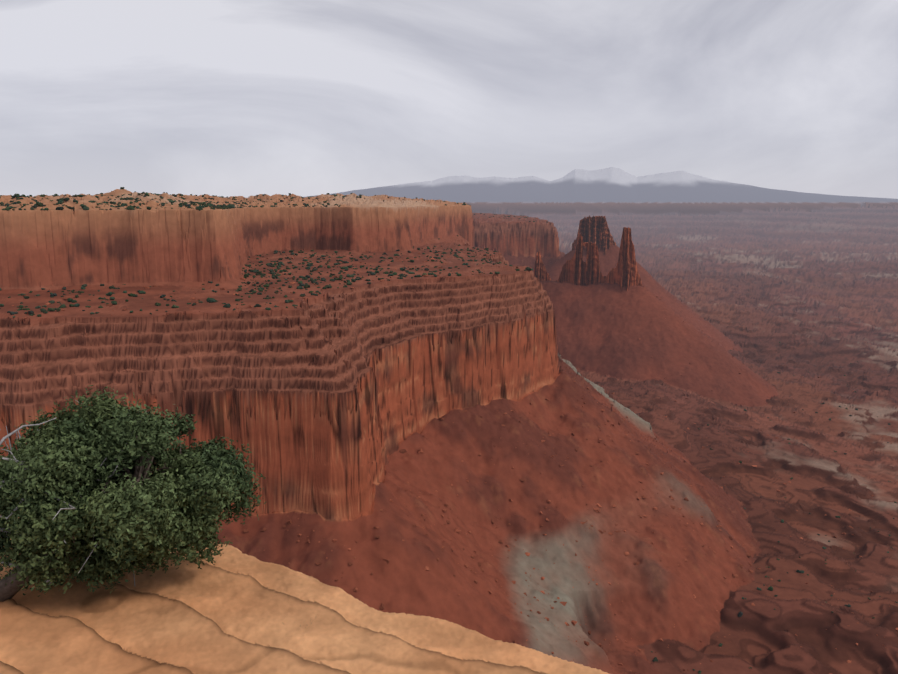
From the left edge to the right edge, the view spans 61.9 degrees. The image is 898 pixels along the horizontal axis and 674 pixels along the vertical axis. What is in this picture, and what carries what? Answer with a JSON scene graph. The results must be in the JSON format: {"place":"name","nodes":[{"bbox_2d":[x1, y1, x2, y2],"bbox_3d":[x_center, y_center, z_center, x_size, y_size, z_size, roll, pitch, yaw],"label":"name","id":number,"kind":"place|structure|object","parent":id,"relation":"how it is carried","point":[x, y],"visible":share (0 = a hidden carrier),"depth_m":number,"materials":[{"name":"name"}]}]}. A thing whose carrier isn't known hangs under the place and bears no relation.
{"place":"outdoors","nodes":[
{"label":"outdoors","id":0,"kind":"place"},
{"bbox_2d":[0,517,608,673],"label":"rock ledge","id":1,"kind":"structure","parent":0,"point":[233,610],"depth_m":4.93,"materials":[{"name":"stone"}]},
{"bbox_2d":[0,385,265,601],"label":"juniper","id":2,"kind":"object","parent":1,"relation":"on","point":[63,453],"depth_m":5.12,"materials":[{"name":"green plant"}]},
{"bbox_2d":[0,400,146,583],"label":"tree branches","id":3,"kind":"object","parent":2,"relation":"attached to","point":[8,436],"visible":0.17,"depth_m":5.05,"materials":[{"name":"wood"}]},
{"bbox_2d":[0,167,897,673],"bbox_3d":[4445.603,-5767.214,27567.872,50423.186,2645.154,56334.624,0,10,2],"label":"canyon ground","id":4,"kind":"structure","parent":0,"point":[326,405],"depth_m":604.31,"materials":[{"name":"brown stone"}]},
{"bbox_2d":[0,187,897,673],"bbox_3d":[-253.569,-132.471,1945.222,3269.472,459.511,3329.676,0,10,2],"label":"juniper scrub","id":5,"kind":"object","parent":4,"relation":"on","point":[208,299],"visible":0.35,"depth_m":596.39,"materials":[{"name":"green plant"}]},
{"bbox_2d":[12,214,897,673],"bbox_3d":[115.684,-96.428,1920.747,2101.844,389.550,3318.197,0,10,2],"label":"talus boulders","id":6,"kind":"object","parent":4,"relation":"on","point":[426,568],"visible":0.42,"depth_m":557.49,"materials":[{"name":"brown stone"}]},
{"bbox_2d":[534,251,557,281],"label":"rock spire","id":7,"kind":"structure","parent":4,"relation":"on","point":[541,273],"depth_m":1741.24,"materials":[{"name":"brown stone"}]},
{"bbox_2d":[558,234,606,284],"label":"butte","id":8,"kind":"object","parent":4,"relation":"on","point":[577,269],"depth_m":1683.78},
{"bbox_2d":[572,215,615,253],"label":"butte","id":9,"kind":"object","parent":4,"relation":"on","point":[595,230],"visible":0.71,"depth_m":2252.57,"materials":[{"name":"brown stone"}]},
{"bbox_2d":[607,227,641,292],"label":"rock spire","id":10,"kind":"structure","parent":4,"relation":"on","point":[624,272],"depth_m":1638.72,"materials":[{"name":"brown stone"}]},
{"bbox_2d":[0,0,897,198],"label":"sky","id":11,"kind":"structure","parent":0,"point":[245,98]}
]}

